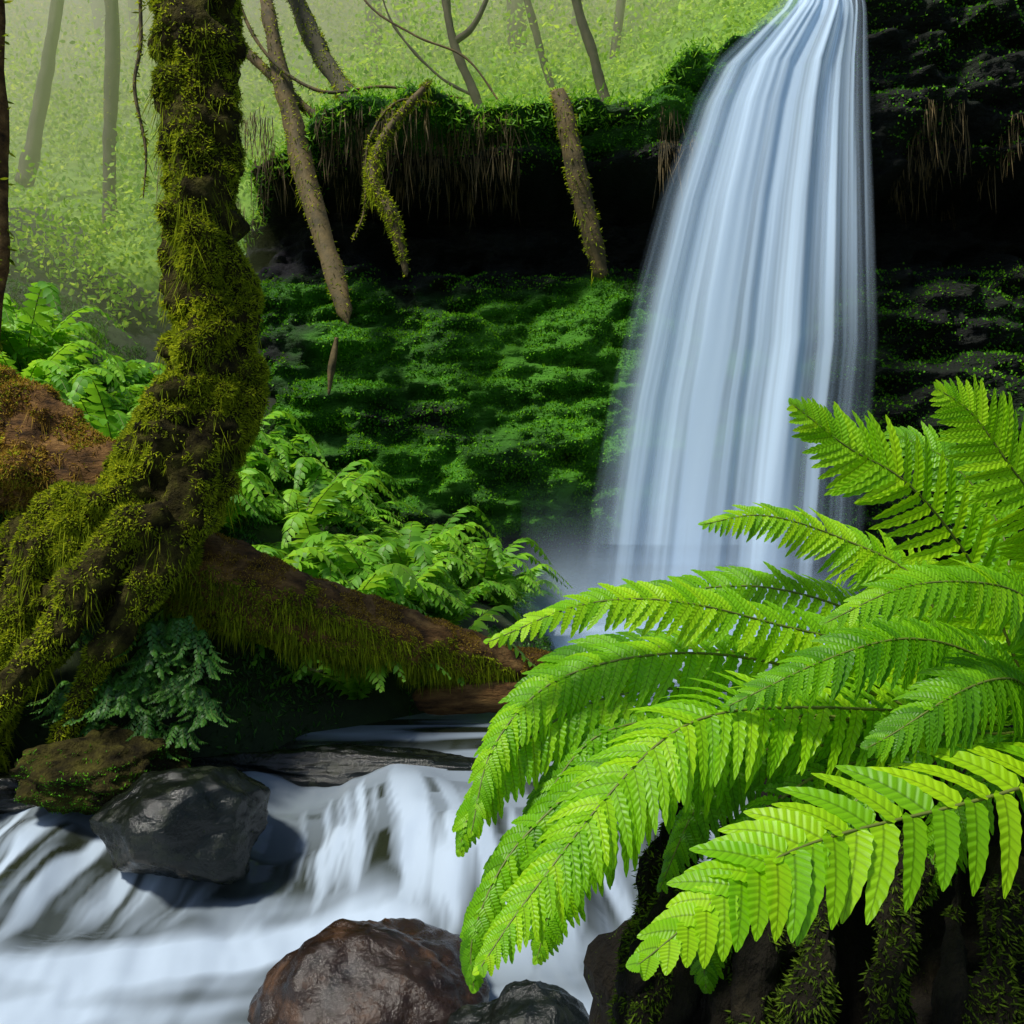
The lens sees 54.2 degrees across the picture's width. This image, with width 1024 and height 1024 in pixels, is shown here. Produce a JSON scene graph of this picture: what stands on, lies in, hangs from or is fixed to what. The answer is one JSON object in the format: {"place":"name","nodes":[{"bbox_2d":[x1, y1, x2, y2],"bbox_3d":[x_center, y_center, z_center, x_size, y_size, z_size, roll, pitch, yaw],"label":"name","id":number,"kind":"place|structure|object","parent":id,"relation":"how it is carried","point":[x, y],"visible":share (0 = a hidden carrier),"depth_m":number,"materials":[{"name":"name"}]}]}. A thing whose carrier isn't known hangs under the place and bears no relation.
{"place":"outdoors","nodes":[
{"label":"outdoors","id":0,"kind":"place"},
{"bbox_2d":[0,207,555,763],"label":"ground","id":1,"kind":"structure","parent":0,"point":[374,705],"depth_m":7.00,"materials":[{"name":"green plant"}]},
{"bbox_2d":[0,0,16,419],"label":"edge tree","id":2,"kind":"object","parent":1,"relation":"on","point":[5,247],"visible":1,"depth_m":4.99,"materials":[{"name":"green plant"}]},
{"bbox_2d":[99,0,120,234],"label":"forest tree","id":3,"kind":"object","parent":1,"relation":"on","point":[111,84],"visible":0.59,"depth_m":15.91,"materials":[{"name":"brown wood"}]},
{"bbox_2d":[0,0,273,772],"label":"mossy tree","id":4,"kind":"object","parent":1,"relation":"on","point":[96,525],"visible":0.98,"depth_m":5.76,"materials":[{"name":"green plant"}]},
{"bbox_2d":[129,0,153,198],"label":"hanging vine","id":5,"kind":"object","parent":4,"relation":"hanging from","point":[140,44],"visible":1,"depth_m":7.99,"materials":[{"name":"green plant"}]},
{"bbox_2d":[0,277,555,755],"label":"bank moss","id":6,"kind":"object","parent":1,"relation":"on","point":[244,533],"visible":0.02,"depth_m":6.99,"materials":[{"name":"green plant"}]},
{"bbox_2d":[4,510,551,699],"bbox_3d":[-1.528,0.275,6.673,4.347,2.341,1.210,0,0,-12],"label":"fallen log","id":7,"kind":"object","parent":1,"relation":"on","point":[245,592],"visible":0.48,"depth_m":6.41,"materials":[{"name":"brown wood"}]},
{"bbox_2d":[0,281,572,699],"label":"fern undergrowth","id":8,"kind":"object","parent":1,"relation":"on","point":[304,498],"visible":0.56,"depth_m":9.24,"materials":[{"name":"green plant"}]},
{"bbox_2d":[190,743,475,786],"bbox_3d":[-1.105,1.609,6.306,2.336,0.282,0.459,0,0,0],"label":"rock ledge","id":9,"kind":"object","parent":1,"relation":"on","point":[329,765],"visible":0.52,"depth_m":6.18,"materials":[{"name":"grey stone"}]},
{"bbox_2d":[247,918,489,1023],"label":"river rock","id":10,"kind":"object","parent":1,"relation":"on","point":[385,971],"visible":0.91,"depth_m":3.78,"materials":[{"name":"brown stone"}]},
{"bbox_2d":[446,979,588,1023],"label":"river rock","id":11,"kind":"object","parent":1,"relation":"on","point":[526,1001],"visible":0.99,"depth_m":3.54,"materials":[{"name":"grey stone"}]},
{"bbox_2d":[583,724,1023,1023],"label":"mossy boulder","id":12,"kind":"object","parent":1,"relation":"on","point":[954,954],"visible":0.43,"depth_m":1.53,"materials":[{"name":"black stone"}]},
{"bbox_2d":[452,374,1023,993],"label":"fern","id":13,"kind":"object","parent":12,"relation":"on","point":[932,670],"visible":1,"depth_m":1.58,"materials":[{"name":"green plant"}]},
{"bbox_2d":[4,0,796,331],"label":"hill","id":14,"kind":"structure","parent":0,"point":[68,176],"depth_m":19.21,"materials":[{"name":"green plant"}]},
{"bbox_2d":[14,0,63,187],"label":"forest tree","id":15,"kind":"object","parent":14,"relation":"on","point":[37,118],"visible":0.93,"depth_m":16.91,"materials":[{"name":"wood"}]},
{"bbox_2d":[90,0,625,76],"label":"background trees","id":16,"kind":"object","parent":14,"relation":"on","point":[513,7],"visible":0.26,"depth_m":23.87,"materials":[{"name":"wood"}]},
{"bbox_2d":[382,0,488,110],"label":"forest tree","id":17,"kind":"object","parent":14,"relation":"on","point":[472,92],"visible":0.83,"depth_m":15.96,"materials":[{"name":"wood"}]},
{"bbox_2d":[571,0,609,103],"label":"forest tree","id":18,"kind":"object","parent":14,"relation":"on","point":[590,48],"visible":0.72,"depth_m":15.94,"materials":[{"name":"wood"}]},
{"bbox_2d":[0,623,870,1023],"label":"stream water","id":19,"kind":"structure","parent":0,"point":[90,933],"depth_m":4.98,"materials":[{"name":"white liquid"}]},
{"bbox_2d":[0,763,35,813],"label":"rock ledge","id":20,"kind":"object","parent":19,"relation":"in","point":[9,785],"visible":0.11,"depth_m":5.61,"materials":[{"name":"stone"}]},
{"bbox_2d":[8,723,191,814],"bbox_3d":[-2.321,1.455,5.632,1.013,0.495,0.804,0,0,0],"label":"mossy rock","id":21,"kind":"object","parent":20,"relation":"on","point":[93,771],"visible":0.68,"depth_m":5.37,"materials":[{"name":"green stone"}]},
{"bbox_2d":[27,615,237,760],"bbox_3d":[-2.189,1.021,5.689,1.242,0.832,0.440,0,0,0],"label":"creeping fern","id":22,"kind":"object","parent":21,"relation":"on","point":[123,689],"visible":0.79,"depth_m":5.71,"materials":[{"name":"green plant"}]},
{"bbox_2d":[89,766,270,884],"bbox_3d":[-1.751,1.664,5.305,0.892,0.648,0.965,0,0,0],"label":"river rock","id":23,"kind":"object","parent":19,"relation":"in","point":[203,824],"visible":0.92,"depth_m":5.01,"materials":[{"name":"grey stone"}]},
{"bbox_2d":[412,680,518,714],"bbox_3d":[-0.102,1.333,7.178,1.227,0.269,0.247,0,0,-8],"label":"driftwood log","id":24,"kind":"object","parent":19,"relation":"on","point":[486,697],"visible":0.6,"depth_m":7.05,"materials":[{"name":"brown wood"}]},
{"bbox_2d":[447,765,551,770],"bbox_3d":[0.135,1.706,6.148,1.368,0.310,0.374,0,0,0],"label":"rock ledge","id":25,"kind":"object","parent":19,"relation":"in","point":[458,769],"visible":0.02,"depth_m":6.12,"materials":[{"name":"grey stone"}]},
{"bbox_2d":[149,0,1023,622],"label":"cliff","id":26,"kind":"structure","parent":0,"point":[493,354],"depth_m":13.05,"materials":[{"name":"green plant"}]},
{"bbox_2d":[245,45,347,135],"bbox_3d":[-3.177,-5.798,13.263,2.584,2.091,0.274,0,0,18],"label":"leaning tree","id":27,"kind":"object","parent":26,"relation":"on","point":[258,63],"visible":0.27,"depth_m":13.25,"materials":[{"name":"brown plant"}]},
{"bbox_2d":[258,0,352,324],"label":"leaning tree","id":28,"kind":"object","parent":26,"relation":"on","point":[303,168],"visible":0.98,"depth_m":12.68,"materials":[{"name":"brown wood"}]},
{"bbox_2d":[285,0,361,101],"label":"leaning tree","id":29,"kind":"object","parent":26,"relation":"on","point":[315,43],"visible":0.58,"depth_m":14.10,"materials":[{"name":"wood"}]},
{"bbox_2d":[327,337,338,394],"bbox_3d":[-2.150,-1.750,12.000,0.124,0.700,0.098,0,0,32],"label":"cliff root","id":30,"kind":"object","parent":26,"relation":"attached to","point":[332,364],"visible":1,"depth_m":11.97,"materials":[{"name":"brown plant"}]},
{"bbox_2d":[241,5,464,98],"bbox_3d":[-2.272,-6.374,12.836,3.342,2.254,0.296,0,0,10],"label":"hanging vine","id":31,"kind":"object","parent":26,"relation":"attached to","point":[277,65],"visible":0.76,"depth_m":12.83,"materials":[{"name":"brown plant"}]},
{"bbox_2d":[351,97,440,240],"bbox_3d":[-1.405,-4.217,12.262,1.145,1.844,0.248,0,0,-15],"label":"cliff root","id":32,"kind":"object","parent":26,"relation":"attached to","point":[373,130],"visible":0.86,"depth_m":12.19,"materials":[{"name":"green plant"}]},
{"bbox_2d":[363,79,433,276],"bbox_3d":[-1.340,-4.068,12.030,0.914,2.547,0.492,0,0,-17],"label":"cliff root","id":33,"kind":"object","parent":26,"relation":"attached to","point":[381,199],"visible":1,"depth_m":11.94,"materials":[{"name":"green plant"}]},
{"bbox_2d":[364,0,498,100],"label":"hanging vine","id":34,"kind":"object","parent":26,"relation":"attached to","point":[431,42],"visible":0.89,"depth_m":13.11,"materials":[{"name":"brown plant"}]},
{"bbox_2d":[524,0,554,93],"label":"forest tree","id":35,"kind":"object","parent":26,"relation":"on","point":[534,27],"visible":0.57,"depth_m":17.94,"materials":[{"name":"brown wood"}]},
{"bbox_2d":[548,87,608,283],"bbox_3d":[0.821,-3.957,12.062,0.780,2.367,0.427,0,0,-18],"label":"dead snag","id":36,"kind":"object","parent":26,"relation":"on","point":[576,173],"visible":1,"depth_m":11.97,"materials":[{"name":"brown wood"}]},
{"bbox_2d":[611,0,857,641],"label":"waterfall","id":37,"kind":"structure","parent":0,"point":[759,211],"depth_m":11.71,"materials":[{"name":"liquid"}]}
]}

